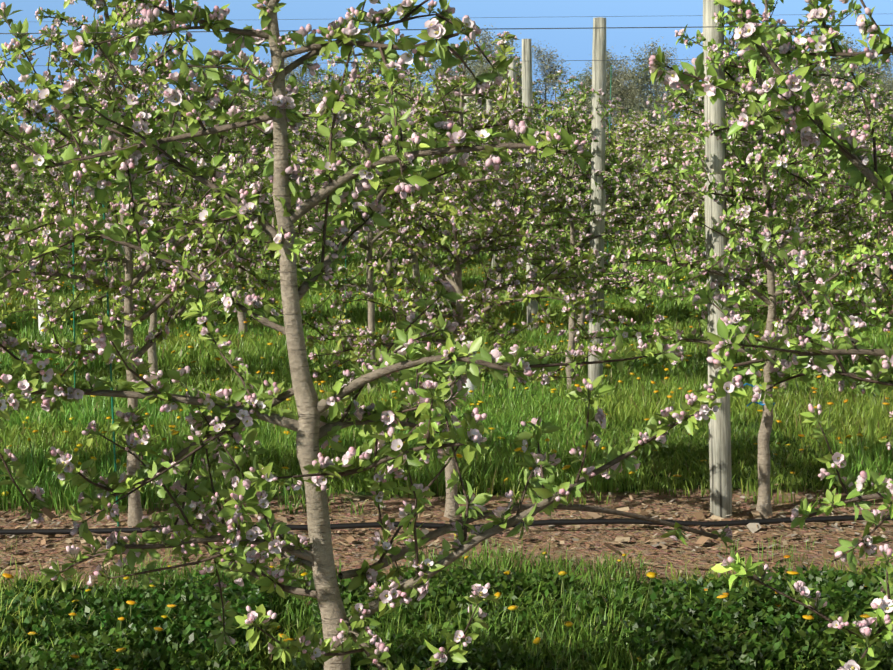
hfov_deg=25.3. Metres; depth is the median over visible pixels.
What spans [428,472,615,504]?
edge grass
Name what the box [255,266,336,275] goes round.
grass
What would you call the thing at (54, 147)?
apple tree
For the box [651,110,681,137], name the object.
apple tree
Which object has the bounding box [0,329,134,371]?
grass
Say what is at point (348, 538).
soil litter
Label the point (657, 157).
apple tree
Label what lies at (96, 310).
grass
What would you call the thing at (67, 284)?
grass
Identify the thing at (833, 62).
woodland tree
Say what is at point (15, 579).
grass
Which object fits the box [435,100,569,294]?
apple tree
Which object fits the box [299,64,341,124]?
woodland tree
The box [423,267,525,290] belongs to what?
grass
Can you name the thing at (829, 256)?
grass
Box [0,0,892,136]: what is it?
sky
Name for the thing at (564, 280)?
grass
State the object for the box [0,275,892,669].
ground
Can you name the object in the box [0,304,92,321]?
grass
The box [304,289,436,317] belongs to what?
grass
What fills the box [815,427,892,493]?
grass
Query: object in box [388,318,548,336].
grass
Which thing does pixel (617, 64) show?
woodland tree
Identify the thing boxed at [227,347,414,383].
grass
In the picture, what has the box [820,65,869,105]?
woodland tree
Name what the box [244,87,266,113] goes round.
woodland tree
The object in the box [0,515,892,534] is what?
drip line
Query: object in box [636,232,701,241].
grass
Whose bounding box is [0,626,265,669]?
weeds
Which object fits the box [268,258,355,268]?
grass
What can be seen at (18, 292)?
grass
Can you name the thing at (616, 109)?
woodland tree
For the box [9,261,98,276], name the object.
grass
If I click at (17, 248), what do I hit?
grass
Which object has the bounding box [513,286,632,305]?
grass
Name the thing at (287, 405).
grass
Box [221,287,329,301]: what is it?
grass
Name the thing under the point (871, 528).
soil litter
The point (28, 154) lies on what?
apple tree
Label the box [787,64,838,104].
woodland tree
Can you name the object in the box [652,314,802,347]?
grass
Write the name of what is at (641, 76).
woodland tree
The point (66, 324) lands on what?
grass
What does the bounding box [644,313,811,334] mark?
grass
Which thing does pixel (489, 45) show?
woodland tree
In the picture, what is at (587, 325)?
grass
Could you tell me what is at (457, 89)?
woodland tree
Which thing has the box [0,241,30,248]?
grass
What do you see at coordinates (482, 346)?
grass
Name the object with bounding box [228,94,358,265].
apple tree
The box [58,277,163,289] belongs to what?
grass
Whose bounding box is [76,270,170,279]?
grass
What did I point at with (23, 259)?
grass
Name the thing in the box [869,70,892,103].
woodland tree
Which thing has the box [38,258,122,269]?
grass
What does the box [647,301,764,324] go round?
grass
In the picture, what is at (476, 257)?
grass
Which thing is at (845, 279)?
grass
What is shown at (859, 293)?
grass
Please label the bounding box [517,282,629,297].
grass
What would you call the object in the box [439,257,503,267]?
grass
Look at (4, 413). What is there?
apple tree row
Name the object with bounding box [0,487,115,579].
soil litter
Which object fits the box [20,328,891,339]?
drip line
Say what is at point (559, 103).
wire
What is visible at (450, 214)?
apple tree
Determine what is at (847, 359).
grass
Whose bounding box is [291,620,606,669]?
weeds
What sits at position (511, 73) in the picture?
post
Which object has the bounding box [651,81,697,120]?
woodland tree
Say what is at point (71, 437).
grass
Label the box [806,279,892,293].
grass
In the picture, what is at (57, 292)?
grass
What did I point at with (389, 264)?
apple tree
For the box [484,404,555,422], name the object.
edge grass
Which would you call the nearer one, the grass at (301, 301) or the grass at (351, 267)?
the grass at (301, 301)
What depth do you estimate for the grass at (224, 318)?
17.03 m
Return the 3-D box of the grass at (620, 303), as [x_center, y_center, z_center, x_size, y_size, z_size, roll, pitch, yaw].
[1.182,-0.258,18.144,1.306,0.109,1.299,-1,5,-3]
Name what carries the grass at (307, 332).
on the ground at (594, 537)
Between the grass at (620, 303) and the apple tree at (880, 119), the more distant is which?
the grass at (620, 303)
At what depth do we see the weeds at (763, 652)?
5.63 m
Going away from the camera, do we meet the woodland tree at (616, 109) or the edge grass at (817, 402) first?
the edge grass at (817, 402)
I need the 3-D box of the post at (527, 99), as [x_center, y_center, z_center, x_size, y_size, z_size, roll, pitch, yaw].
[0.669,-1.133,15.953,0.093,2.467,0.100,0,6,11]
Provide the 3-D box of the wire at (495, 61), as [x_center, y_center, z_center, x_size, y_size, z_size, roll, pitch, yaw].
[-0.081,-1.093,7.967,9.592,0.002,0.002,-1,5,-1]
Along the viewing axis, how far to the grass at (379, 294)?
19.11 m
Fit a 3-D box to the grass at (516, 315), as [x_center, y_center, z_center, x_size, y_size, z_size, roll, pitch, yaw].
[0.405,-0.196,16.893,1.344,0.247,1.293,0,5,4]
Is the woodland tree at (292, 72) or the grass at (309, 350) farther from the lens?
the woodland tree at (292, 72)
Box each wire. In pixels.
[0,25,892,33]
[0,207,855,216]
[25,86,843,94]
[47,100,856,108]
[50,57,892,65]
[57,186,816,194]
[62,14,837,21]
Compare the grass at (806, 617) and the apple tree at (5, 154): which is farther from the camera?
the apple tree at (5, 154)
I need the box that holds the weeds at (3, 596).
[0,589,18,612]
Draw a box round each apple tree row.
[0,385,10,420]
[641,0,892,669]
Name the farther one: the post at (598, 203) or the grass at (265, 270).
the grass at (265, 270)
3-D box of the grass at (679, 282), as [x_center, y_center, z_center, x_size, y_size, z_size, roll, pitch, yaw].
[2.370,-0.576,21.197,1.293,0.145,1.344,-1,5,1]
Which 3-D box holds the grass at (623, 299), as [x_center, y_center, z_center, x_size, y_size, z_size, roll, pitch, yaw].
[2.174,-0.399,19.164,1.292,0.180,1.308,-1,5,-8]
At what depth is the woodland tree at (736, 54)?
240.22 m
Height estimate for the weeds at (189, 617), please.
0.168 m
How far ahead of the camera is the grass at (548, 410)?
11.12 m
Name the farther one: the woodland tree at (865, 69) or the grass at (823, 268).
the woodland tree at (865, 69)
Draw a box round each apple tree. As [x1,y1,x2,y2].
[0,0,307,527]
[0,0,746,669]
[0,41,261,380]
[0,61,237,331]
[0,83,57,227]
[0,105,71,234]
[0,126,56,246]
[0,149,37,256]
[0,185,59,300]
[4,92,181,277]
[7,127,51,202]
[13,127,112,264]
[31,129,61,180]
[133,76,393,333]
[138,91,259,257]
[191,69,319,293]
[209,3,493,393]
[215,107,301,225]
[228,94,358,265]
[242,31,608,521]
[269,68,485,280]
[291,65,535,310]
[307,136,349,216]
[328,80,587,245]
[349,92,499,266]
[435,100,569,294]
[440,98,516,243]
[447,54,615,238]
[461,76,695,389]
[481,106,703,328]
[541,107,704,290]
[559,0,892,518]
[584,59,853,314]
[605,152,672,264]
[615,108,682,232]
[630,110,682,195]
[633,135,683,243]
[641,78,860,269]
[643,102,786,219]
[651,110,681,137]
[673,109,697,207]
[673,132,759,212]
[689,97,892,389]
[776,78,891,263]
[789,88,885,246]
[797,72,892,279]
[818,87,892,291]
[851,94,892,327]
[878,411,892,449]
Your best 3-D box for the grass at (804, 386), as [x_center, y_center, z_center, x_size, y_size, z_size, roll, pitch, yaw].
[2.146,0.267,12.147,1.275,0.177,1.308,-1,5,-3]
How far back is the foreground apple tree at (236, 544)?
3.99 m
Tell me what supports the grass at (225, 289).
on the ground at (594, 537)
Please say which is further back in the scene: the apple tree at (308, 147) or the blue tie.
the apple tree at (308, 147)
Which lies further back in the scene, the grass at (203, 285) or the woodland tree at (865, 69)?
the woodland tree at (865, 69)
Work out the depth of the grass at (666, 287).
20.00 m
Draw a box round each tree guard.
[38,297,49,336]
[463,341,476,396]
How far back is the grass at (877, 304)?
18.10 m
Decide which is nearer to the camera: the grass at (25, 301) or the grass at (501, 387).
the grass at (501, 387)
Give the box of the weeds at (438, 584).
[309,562,602,658]
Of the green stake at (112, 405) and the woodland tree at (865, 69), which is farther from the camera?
the woodland tree at (865, 69)
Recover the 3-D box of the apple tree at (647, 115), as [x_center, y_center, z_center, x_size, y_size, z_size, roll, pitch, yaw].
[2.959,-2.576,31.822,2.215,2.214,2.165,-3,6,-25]
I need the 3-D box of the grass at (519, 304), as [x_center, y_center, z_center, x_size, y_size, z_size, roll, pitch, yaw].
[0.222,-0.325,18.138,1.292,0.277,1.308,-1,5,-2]
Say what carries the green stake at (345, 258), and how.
on the ground at (594, 537)
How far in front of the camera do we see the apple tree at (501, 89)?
23.67 m
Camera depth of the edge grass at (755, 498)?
8.60 m
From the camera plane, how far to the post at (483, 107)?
27.77 m
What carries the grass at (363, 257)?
on the ground at (594, 537)
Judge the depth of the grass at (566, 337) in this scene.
14.99 m
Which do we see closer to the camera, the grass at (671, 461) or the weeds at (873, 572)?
the weeds at (873, 572)
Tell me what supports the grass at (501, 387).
on the ground at (594, 537)
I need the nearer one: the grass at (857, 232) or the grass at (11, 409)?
the grass at (11, 409)
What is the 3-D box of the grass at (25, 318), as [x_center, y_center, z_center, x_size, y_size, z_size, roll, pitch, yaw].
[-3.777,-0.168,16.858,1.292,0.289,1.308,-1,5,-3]
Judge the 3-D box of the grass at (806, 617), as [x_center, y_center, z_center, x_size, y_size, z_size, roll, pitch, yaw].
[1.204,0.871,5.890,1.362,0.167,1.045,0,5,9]
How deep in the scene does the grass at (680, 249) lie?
27.19 m
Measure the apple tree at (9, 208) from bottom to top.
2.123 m
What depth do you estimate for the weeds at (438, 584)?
6.33 m
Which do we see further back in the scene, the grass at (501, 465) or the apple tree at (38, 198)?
the apple tree at (38, 198)
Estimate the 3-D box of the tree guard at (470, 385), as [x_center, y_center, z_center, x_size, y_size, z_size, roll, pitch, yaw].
[0.135,0.209,11.886,0.092,0.366,0.092,-1,5,-1]
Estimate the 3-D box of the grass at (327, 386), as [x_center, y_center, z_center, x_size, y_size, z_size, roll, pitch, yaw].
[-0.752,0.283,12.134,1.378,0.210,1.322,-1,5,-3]
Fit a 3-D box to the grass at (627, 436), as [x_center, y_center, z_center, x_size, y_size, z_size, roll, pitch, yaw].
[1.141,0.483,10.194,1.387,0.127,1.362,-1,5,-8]
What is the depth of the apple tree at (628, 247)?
23.95 m
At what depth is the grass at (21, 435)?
10.50 m
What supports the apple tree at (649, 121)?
on the ground at (594, 537)
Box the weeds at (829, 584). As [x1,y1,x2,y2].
[567,562,884,659]
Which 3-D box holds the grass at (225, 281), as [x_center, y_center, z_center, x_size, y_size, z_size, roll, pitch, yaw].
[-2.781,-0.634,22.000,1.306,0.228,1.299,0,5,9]
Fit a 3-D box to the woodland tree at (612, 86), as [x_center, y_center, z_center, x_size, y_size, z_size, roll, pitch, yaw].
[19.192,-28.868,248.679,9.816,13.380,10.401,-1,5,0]
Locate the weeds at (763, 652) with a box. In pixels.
[619,613,892,669]
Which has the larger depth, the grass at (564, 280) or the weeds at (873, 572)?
the grass at (564, 280)
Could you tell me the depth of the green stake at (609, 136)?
19.82 m
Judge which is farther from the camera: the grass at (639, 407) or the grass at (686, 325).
the grass at (686, 325)
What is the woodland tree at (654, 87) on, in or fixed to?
on the ground at (594, 537)
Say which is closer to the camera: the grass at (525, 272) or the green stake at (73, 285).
the green stake at (73, 285)
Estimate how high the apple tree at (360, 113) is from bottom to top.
2.445 m
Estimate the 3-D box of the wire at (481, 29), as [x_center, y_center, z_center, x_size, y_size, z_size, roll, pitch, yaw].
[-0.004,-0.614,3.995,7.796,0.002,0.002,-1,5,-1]
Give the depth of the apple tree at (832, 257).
23.98 m
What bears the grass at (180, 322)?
on the ground at (594, 537)
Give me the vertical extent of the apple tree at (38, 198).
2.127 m
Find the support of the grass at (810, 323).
on the ground at (594, 537)
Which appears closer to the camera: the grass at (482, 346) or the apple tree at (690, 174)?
the grass at (482, 346)
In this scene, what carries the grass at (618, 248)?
on the ground at (594, 537)
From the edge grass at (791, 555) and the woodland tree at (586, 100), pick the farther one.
the woodland tree at (586, 100)
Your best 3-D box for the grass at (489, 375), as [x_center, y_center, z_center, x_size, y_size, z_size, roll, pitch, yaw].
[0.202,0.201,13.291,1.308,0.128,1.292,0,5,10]
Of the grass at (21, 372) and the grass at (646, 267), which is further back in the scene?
the grass at (646, 267)
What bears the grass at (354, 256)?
on the ground at (594, 537)
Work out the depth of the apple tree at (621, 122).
19.89 m
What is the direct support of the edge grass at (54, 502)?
on the ground at (594, 537)
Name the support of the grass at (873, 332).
on the ground at (594, 537)
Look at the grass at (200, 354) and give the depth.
14.00 m
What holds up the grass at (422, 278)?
on the ground at (594, 537)
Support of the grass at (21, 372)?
on the ground at (594, 537)
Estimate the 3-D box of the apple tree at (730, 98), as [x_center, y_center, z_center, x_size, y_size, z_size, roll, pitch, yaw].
[2.138,-1.073,15.854,2.352,2.263,1.606,2,6,24]
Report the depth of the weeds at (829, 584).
6.20 m
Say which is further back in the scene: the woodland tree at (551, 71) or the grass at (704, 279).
the woodland tree at (551, 71)
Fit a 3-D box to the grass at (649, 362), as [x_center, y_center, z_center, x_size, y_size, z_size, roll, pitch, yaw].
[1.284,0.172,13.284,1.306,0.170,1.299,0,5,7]
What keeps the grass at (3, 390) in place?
on the ground at (594, 537)
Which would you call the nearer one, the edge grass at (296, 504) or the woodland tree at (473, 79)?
the edge grass at (296, 504)
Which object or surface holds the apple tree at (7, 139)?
on the ground at (594, 537)
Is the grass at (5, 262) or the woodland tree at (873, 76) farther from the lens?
the woodland tree at (873, 76)
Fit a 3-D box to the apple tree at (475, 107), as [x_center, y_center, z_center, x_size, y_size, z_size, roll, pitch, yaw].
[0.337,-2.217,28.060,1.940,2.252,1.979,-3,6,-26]
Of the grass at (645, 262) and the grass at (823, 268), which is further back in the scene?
the grass at (645, 262)
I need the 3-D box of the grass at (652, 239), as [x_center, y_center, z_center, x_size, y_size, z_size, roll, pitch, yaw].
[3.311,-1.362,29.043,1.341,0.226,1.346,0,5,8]
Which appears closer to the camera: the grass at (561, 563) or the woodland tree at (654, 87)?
the grass at (561, 563)
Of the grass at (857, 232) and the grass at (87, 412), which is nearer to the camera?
the grass at (87, 412)
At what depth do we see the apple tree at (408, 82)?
15.80 m
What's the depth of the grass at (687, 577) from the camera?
6.90 m
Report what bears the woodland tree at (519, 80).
on the ground at (594, 537)
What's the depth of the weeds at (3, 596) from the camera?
6.58 m
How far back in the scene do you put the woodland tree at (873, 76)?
295.77 m
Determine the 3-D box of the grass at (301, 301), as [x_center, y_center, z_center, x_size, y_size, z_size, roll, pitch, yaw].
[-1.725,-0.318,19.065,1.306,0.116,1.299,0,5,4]
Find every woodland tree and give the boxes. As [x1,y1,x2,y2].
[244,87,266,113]
[252,56,319,111]
[253,44,324,105]
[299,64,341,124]
[412,41,465,96]
[436,55,477,105]
[449,68,472,116]
[452,25,539,103]
[459,30,534,106]
[460,58,504,109]
[473,70,535,117]
[531,40,580,116]
[564,52,636,116]
[564,68,591,116]
[572,62,630,122]
[573,82,591,120]
[579,45,648,124]
[606,61,657,120]
[606,81,642,123]
[616,48,694,119]
[620,50,695,122]
[625,36,696,123]
[625,79,663,120]
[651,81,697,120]
[726,31,766,99]
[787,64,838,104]
[820,27,875,107]
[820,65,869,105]
[827,31,892,105]
[845,62,892,97]
[865,62,892,117]
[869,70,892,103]
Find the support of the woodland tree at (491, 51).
on the ground at (594, 537)
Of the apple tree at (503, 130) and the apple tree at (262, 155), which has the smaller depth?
the apple tree at (503, 130)
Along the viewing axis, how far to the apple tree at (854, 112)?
19.86 m
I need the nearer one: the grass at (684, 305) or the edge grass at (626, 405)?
the edge grass at (626, 405)
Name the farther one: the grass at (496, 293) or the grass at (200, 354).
the grass at (496, 293)
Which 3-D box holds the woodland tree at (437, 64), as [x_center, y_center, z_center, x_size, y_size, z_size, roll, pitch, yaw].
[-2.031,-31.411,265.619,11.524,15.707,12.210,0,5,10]
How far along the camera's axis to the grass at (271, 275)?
22.97 m
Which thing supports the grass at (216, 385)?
on the ground at (594, 537)
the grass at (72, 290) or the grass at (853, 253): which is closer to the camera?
the grass at (72, 290)
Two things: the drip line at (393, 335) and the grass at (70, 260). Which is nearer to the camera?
the drip line at (393, 335)
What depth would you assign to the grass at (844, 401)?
11.20 m
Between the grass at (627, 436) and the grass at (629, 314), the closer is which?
the grass at (627, 436)
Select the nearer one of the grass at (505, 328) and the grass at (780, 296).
the grass at (505, 328)
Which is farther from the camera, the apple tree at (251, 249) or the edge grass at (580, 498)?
the apple tree at (251, 249)
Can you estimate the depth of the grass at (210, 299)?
19.07 m
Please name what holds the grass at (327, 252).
on the ground at (594, 537)
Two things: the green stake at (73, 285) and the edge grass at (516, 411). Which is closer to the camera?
the edge grass at (516, 411)
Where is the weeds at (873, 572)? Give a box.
[861,561,892,582]
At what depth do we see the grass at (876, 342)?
14.25 m
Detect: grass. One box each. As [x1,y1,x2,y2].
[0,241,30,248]
[0,251,66,259]
[0,257,47,263]
[0,279,111,312]
[0,294,76,332]
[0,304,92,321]
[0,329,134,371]
[0,358,100,406]
[0,361,125,387]
[0,398,67,432]
[0,409,221,465]
[0,419,57,450]
[0,431,218,514]
[0,537,16,565]
[0,560,88,625]
[0,593,76,659]
[0,601,322,669]
[1,291,32,299]
[1,322,37,337]
[2,244,35,252]
[2,384,241,436]
[8,478,96,519]
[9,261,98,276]
[11,277,76,288]
[13,284,112,300]
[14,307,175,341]
[30,357,264,411]
[32,407,181,432]
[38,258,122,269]
[38,553,341,647]
[45,256,109,264]
[46,284,102,295]
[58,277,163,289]
[67,300,207,331]
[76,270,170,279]
[78,287,216,318]
[89,293,219,307]
[112,282,231,300]
[114,334,285,370]
[123,317,281,355]
[135,548,224,592]
[147,485,380,515]
[148,404,394,462]
[151,439,432,500]
[156,277,246,292]
[159,270,261,286]
[166,312,283,330]
[193,256,277,269]
[193,264,245,274]
[194,302,308,319]
[196,381,413,432]
[211,297,334,310]
[216,320,278,332]
[216,359,421,403]
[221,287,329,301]
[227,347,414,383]
[228,280,333,292]
[238,328,421,370]
[243,269,350,279]
[245,319,406,350]
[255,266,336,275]
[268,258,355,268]
[273,248,359,265]
[277,300,409,327]
[299,287,428,306]
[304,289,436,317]
[306,235,365,247]
[306,246,350,255]
[307,274,431,297]
[332,270,431,285]
[334,253,427,274]
[334,270,434,278]
[345,415,623,458]
[346,253,443,265]
[347,249,437,262]
[351,534,655,637]
[358,429,664,498]
[358,571,699,669]
[359,371,584,410]
[372,386,628,431]
[380,352,560,382]
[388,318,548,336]
[401,533,615,589]
[403,289,526,304]
[410,282,541,316]
[411,255,525,278]
[415,339,565,366]
[419,313,564,350]
[420,270,506,285]
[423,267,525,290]
[426,247,490,263]
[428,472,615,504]
[431,303,567,328]
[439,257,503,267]
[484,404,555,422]
[493,267,571,276]
[506,322,687,349]
[510,301,673,323]
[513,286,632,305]
[515,299,640,311]
[516,317,662,336]
[517,272,610,288]
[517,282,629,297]
[522,338,705,362]
[541,410,807,458]
[543,359,745,402]
[545,377,781,425]
[550,348,707,379]
[573,434,855,492]
[578,395,742,414]
[604,242,657,253]
[604,255,661,265]
[607,288,686,305]
[610,268,706,281]
[611,277,705,295]
[613,258,690,276]
[613,468,845,506]
[626,274,706,287]
[628,286,767,313]
[630,237,703,250]
[631,237,667,244]
[631,571,889,669]
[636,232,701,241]
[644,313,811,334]
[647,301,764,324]
[649,555,890,633]
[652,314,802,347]
[658,247,705,253]
[666,335,868,362]
[675,262,783,279]
[682,362,892,400]
[696,274,789,283]
[698,335,892,383]
[713,535,814,583]
[731,284,865,304]
[731,375,892,425]
[746,290,845,310]
[750,301,887,322]
[756,399,892,455]
[777,251,845,260]
[779,257,881,279]
[780,315,892,334]
[780,399,892,421]
[785,267,892,285]
[788,321,892,342]
[805,241,872,254]
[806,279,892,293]
[813,331,892,356]
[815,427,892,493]
[825,277,892,302]
[834,293,891,310]
[836,250,872,256]
[849,343,891,364]
[852,230,873,236]
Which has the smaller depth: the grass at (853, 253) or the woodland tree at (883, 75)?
the grass at (853, 253)
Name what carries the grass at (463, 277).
on the ground at (594, 537)
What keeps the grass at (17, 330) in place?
on the ground at (594, 537)
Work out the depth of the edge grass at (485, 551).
7.19 m
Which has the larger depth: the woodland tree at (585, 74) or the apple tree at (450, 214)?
the woodland tree at (585, 74)
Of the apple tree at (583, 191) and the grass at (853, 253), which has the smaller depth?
the apple tree at (583, 191)
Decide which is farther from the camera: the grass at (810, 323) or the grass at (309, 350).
the grass at (810, 323)
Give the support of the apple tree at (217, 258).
on the ground at (594, 537)
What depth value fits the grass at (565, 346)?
14.37 m
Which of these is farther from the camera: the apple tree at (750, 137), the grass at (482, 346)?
the apple tree at (750, 137)
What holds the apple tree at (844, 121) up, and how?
on the ground at (594, 537)
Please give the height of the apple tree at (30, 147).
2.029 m
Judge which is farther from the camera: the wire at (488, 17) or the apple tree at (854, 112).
the apple tree at (854, 112)
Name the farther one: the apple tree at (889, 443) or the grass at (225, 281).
the grass at (225, 281)
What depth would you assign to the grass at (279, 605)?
6.65 m
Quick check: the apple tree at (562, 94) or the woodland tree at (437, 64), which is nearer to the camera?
the apple tree at (562, 94)
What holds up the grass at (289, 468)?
on the ground at (594, 537)
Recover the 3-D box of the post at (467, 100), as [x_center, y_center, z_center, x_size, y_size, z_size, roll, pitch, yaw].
[0.312,-2.621,31.893,0.100,2.438,0.096,1,5,4]
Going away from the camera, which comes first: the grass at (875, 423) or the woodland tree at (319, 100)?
the grass at (875, 423)
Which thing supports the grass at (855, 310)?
on the ground at (594, 537)
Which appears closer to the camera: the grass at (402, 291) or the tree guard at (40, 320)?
the tree guard at (40, 320)
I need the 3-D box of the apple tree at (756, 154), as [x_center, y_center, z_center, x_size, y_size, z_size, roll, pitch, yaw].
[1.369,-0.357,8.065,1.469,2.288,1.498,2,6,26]
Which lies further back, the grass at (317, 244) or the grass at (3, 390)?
the grass at (317, 244)
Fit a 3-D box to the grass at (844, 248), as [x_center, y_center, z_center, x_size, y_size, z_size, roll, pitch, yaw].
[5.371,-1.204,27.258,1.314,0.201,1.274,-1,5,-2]
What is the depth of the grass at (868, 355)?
13.51 m
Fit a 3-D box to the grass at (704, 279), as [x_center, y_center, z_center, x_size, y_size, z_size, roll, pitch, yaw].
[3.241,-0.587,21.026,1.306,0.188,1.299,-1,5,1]
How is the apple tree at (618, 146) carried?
on the ground at (594, 537)
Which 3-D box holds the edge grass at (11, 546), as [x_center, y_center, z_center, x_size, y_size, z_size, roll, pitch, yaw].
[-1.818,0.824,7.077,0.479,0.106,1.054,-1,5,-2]
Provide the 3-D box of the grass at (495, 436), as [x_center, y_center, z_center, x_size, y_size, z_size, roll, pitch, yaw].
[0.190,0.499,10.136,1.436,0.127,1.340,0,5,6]
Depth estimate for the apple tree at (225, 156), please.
23.82 m
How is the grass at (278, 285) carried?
on the ground at (594, 537)
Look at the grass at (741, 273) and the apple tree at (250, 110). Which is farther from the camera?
the grass at (741, 273)
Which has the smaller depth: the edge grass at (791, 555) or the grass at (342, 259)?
the edge grass at (791, 555)
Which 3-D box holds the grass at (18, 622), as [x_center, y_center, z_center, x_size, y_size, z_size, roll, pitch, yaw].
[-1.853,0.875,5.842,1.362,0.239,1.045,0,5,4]
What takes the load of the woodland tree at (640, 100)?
on the ground at (594, 537)
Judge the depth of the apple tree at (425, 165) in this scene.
23.92 m
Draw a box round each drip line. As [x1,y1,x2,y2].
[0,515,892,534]
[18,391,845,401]
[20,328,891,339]
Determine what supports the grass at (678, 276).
on the ground at (594, 537)
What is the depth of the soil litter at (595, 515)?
7.73 m
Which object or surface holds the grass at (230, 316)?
on the ground at (594, 537)
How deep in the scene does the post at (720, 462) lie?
7.99 m
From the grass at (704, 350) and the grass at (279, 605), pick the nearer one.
the grass at (279, 605)
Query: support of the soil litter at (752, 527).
on the ground at (594, 537)
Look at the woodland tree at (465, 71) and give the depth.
286.38 m
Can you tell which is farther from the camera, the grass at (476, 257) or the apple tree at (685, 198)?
the grass at (476, 257)
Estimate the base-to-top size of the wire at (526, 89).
0.002 m
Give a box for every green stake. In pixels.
[72,17,75,387]
[94,45,118,526]
[345,68,347,318]
[607,66,611,286]
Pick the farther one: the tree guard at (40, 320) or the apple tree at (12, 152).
the apple tree at (12, 152)
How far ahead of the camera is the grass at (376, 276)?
23.18 m
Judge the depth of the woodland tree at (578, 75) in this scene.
317.17 m
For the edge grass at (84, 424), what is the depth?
10.77 m
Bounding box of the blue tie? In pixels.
[747,401,774,405]
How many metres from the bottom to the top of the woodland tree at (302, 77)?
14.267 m
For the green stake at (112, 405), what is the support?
on the ground at (594, 537)
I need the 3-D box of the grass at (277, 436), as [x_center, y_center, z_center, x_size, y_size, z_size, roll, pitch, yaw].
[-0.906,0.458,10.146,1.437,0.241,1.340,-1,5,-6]
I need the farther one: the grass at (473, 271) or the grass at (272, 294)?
the grass at (473, 271)
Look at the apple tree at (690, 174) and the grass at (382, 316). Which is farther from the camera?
the apple tree at (690, 174)
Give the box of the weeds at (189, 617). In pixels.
[0,570,275,659]
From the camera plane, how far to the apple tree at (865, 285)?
12.10 m
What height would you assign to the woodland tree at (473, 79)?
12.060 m
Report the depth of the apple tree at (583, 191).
11.86 m
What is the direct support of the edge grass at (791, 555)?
on the ground at (594, 537)
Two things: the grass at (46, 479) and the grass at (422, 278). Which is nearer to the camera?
the grass at (46, 479)
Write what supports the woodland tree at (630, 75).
on the ground at (594, 537)
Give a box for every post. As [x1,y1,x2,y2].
[462,96,468,235]
[479,95,484,244]
[486,81,497,266]
[507,59,515,278]
[522,39,537,330]
[588,17,605,385]
[703,0,731,517]
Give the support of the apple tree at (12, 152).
on the ground at (594, 537)
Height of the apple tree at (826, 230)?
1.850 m
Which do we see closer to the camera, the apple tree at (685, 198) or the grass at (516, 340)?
the grass at (516, 340)
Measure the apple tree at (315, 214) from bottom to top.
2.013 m
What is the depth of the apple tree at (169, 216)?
11.83 m
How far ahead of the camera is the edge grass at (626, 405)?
11.25 m
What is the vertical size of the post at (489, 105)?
2.429 m
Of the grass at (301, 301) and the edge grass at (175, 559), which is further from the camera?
the grass at (301, 301)
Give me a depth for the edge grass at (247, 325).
16.57 m
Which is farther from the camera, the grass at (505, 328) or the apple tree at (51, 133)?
the apple tree at (51, 133)
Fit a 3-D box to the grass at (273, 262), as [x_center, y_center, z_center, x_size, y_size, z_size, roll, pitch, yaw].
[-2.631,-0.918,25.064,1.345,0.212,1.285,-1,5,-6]
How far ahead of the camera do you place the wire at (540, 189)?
12.03 m
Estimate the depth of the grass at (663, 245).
27.96 m
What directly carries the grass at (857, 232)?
on the ground at (594, 537)
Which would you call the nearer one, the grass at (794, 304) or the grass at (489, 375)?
the grass at (489, 375)
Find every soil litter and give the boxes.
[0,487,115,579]
[75,486,361,605]
[353,484,623,585]
[599,470,887,577]
[823,475,892,538]
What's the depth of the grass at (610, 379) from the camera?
12.17 m
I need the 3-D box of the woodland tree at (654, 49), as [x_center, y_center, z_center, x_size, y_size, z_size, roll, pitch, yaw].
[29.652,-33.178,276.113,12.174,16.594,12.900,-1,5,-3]
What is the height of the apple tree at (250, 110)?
2.250 m
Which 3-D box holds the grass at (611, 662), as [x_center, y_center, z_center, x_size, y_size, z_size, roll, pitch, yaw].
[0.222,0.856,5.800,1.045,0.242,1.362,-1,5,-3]
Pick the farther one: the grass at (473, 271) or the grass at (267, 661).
the grass at (473, 271)
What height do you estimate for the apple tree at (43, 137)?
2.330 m
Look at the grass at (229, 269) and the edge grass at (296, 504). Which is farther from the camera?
the grass at (229, 269)

